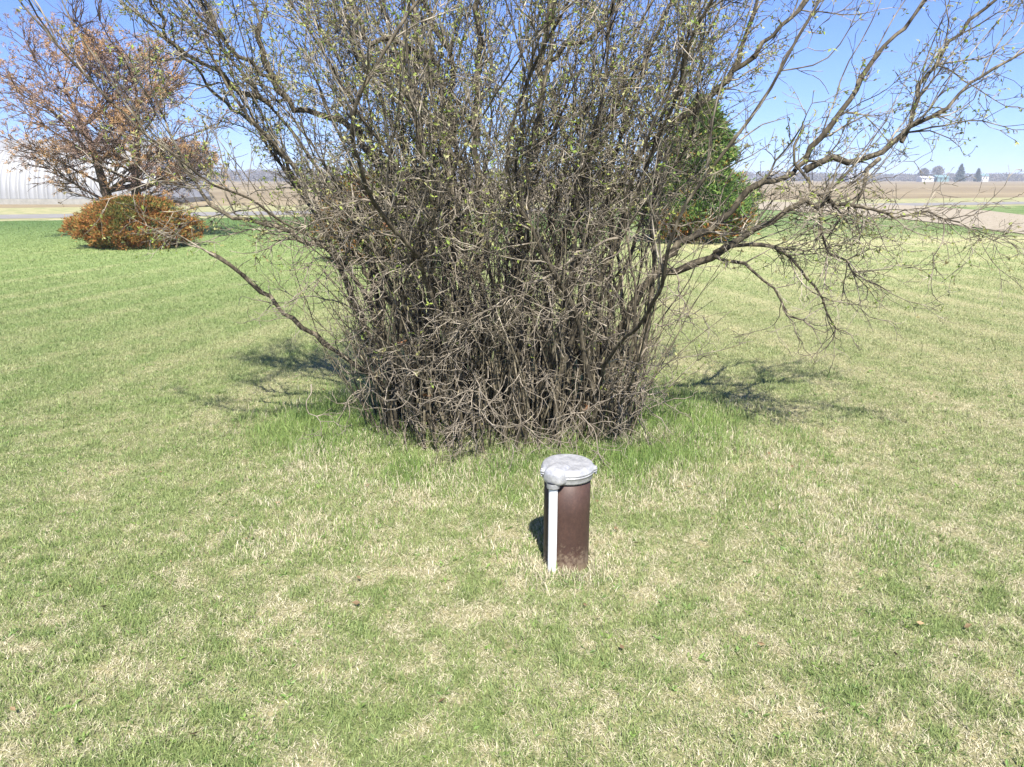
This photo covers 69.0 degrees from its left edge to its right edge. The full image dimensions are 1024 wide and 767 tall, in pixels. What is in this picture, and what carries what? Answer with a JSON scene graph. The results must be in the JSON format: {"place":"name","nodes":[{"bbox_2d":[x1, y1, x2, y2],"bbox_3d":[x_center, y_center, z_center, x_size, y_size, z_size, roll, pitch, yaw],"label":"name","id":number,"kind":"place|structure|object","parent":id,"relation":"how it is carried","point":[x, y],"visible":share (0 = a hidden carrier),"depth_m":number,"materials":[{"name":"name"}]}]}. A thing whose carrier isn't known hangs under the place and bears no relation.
{"place":"outdoors","nodes":[
{"label":"outdoors","id":0,"kind":"place"},
{"bbox_2d":[0,206,1023,766],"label":"lawn","id":1,"kind":"structure","parent":0,"point":[474,700],"depth_m":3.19,"materials":[{"name":"green plant"}]},
{"bbox_2d":[0,0,245,237],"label":"budding tree","id":2,"kind":"object","parent":1,"relation":"on","point":[116,120],"visible":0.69,"depth_m":19.62,"materials":[{"name":"brown plant"}]},
{"bbox_2d":[57,192,209,250],"bbox_3d":[-9.165,-3.923,17.896,3.498,1.440,2.815,0,15,0],"label":"juniper bush","id":3,"kind":"object","parent":1,"relation":"on","point":[84,219],"visible":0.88,"depth_m":17.36,"materials":[{"name":"orange plant"}]},
{"bbox_2d":[308,170,450,262],"bbox_3d":[-2.429,-3.292,14.673,3.339,1.917,2.819,0,15,0],"label":"juniper bush","id":4,"kind":"object","parent":1,"relation":"on","point":[347,182],"visible":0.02,"depth_m":14.24,"materials":[{"name":"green plant"}]},
{"bbox_2d":[10,388,971,733],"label":"leaf litter","id":5,"kind":"object","parent":1,"relation":"on","point":[356,602],"visible":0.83,"depth_m":2.74,"materials":[{"name":"brown plant"}]},
{"bbox_2d":[12,0,1023,471],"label":"lilac shrub","id":6,"kind":"object","parent":1,"relation":"on","point":[494,396],"visible":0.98,"depth_m":4.24,"materials":[{"name":"brown plant"}]},
{"bbox_2d":[181,374,949,596],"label":"tall grass","id":7,"kind":"structure","parent":1,"relation":"on","point":[656,426],"depth_m":4.23,"materials":[{"name":"green plant"}]},
{"bbox_2d":[540,454,596,572],"bbox_3d":[0.220,0.571,3.156,0.250,0.529,0.221,-10,18,-33],"label":"well casing","id":8,"kind":"object","parent":1,"relation":"on","point":[567,478],"visible":0.99,"depth_m":3.07,"materials":[{"name":"brown metal"}]},
{"bbox_2d":[627,88,766,243],"bbox_3d":[4.755,-5.593,19.250,3.611,3.990,3.370,14,20,40],"label":"evergreen tree","id":9,"kind":"object","parent":1,"relation":"on","point":[695,210],"visible":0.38,"depth_m":18.67,"materials":[{"name":"green plant"}]},
{"bbox_2d":[0,179,1023,207],"bbox_3d":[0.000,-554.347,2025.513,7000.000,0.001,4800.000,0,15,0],"label":"ground","id":10,"kind":"structure","parent":0,"point":[970,189],"depth_m":100.13,"materials":[{"name":"beige soil"}]},
{"bbox_2d":[0,140,212,203],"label":"arched barn","id":11,"kind":"structure","parent":10,"relation":"on","point":[14,188],"depth_m":49.05,"materials":[{"name":"metal"}]},
{"bbox_2d":[206,167,1023,181],"bbox_3d":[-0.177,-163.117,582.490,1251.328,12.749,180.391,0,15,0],"label":"woods","id":12,"kind":"object","parent":10,"relation":"on","point":[256,175],"depth_m":578.99,"materials":[{"name":"brown plant"}]},
{"bbox_2d":[845,175,853,181],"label":"farm shed","id":13,"kind":"structure","parent":10,"relation":"on","point":[848,178],"depth_m":483.72,"materials":[{"name":"white paint"}]},
{"bbox_2d":[917,168,930,175],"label":"bare tree","id":14,"kind":"object","parent":10,"relation":"on","point":[925,171],"visible":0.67,"depth_m":499.06,"materials":[{"name":"grey wood"}]},
{"bbox_2d":[916,176,933,181],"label":"farm shed","id":15,"kind":"structure","parent":10,"relation":"on","point":[921,179],"depth_m":463.26,"materials":[{"name":"white paint"}]},
{"bbox_2d":[930,165,944,175],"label":"bare tree","id":16,"kind":"object","parent":10,"relation":"on","point":[939,169],"visible":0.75,"depth_m":489.06,"materials":[{"name":"grey wood"}]},
{"bbox_2d":[933,175,948,181],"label":"farm shed","id":17,"kind":"structure","parent":10,"relation":"on","point":[940,177],"depth_m":482.57,"materials":[{"name":"teal metal"}]},
{"bbox_2d":[953,163,965,181],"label":"spruce tree","id":18,"kind":"object","parent":10,"relation":"on","point":[960,174],"visible":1,"depth_m":461.14,"materials":[{"name":"grey wood"}]},
{"bbox_2d":[973,168,981,181],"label":"spruce tree","id":19,"kind":"object","parent":10,"relation":"on","point":[978,175],"visible":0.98,"depth_m":461.51,"materials":[{"name":"grey wood"}]},
{"bbox_2d":[978,174,988,181],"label":"farm shed","id":20,"kind":"structure","parent":10,"relation":"on","point":[986,178],"depth_m":482.24,"materials":[{"name":"white paint"}]},
{"bbox_2d":[0,197,1023,220],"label":"verge","id":21,"kind":"structure","parent":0,"point":[50,210],"depth_m":43.62,"materials":[{"name":"plant"}]},
{"bbox_2d":[0,202,1023,218],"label":"road","id":22,"kind":"structure","parent":0,"point":[11,216],"depth_m":35.80,"materials":[{"name":"grey asphalt"}]},
{"bbox_2d":[0,0,1023,178],"label":"sky","id":23,"kind":"structure","parent":0,"point":[996,151],"materials":[{"name":"blue"}]},
{"bbox_2d":[750,201,1023,233],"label":"driveway","id":24,"kind":"structure","parent":0,"point":[990,220],"depth_m":33.28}
]}

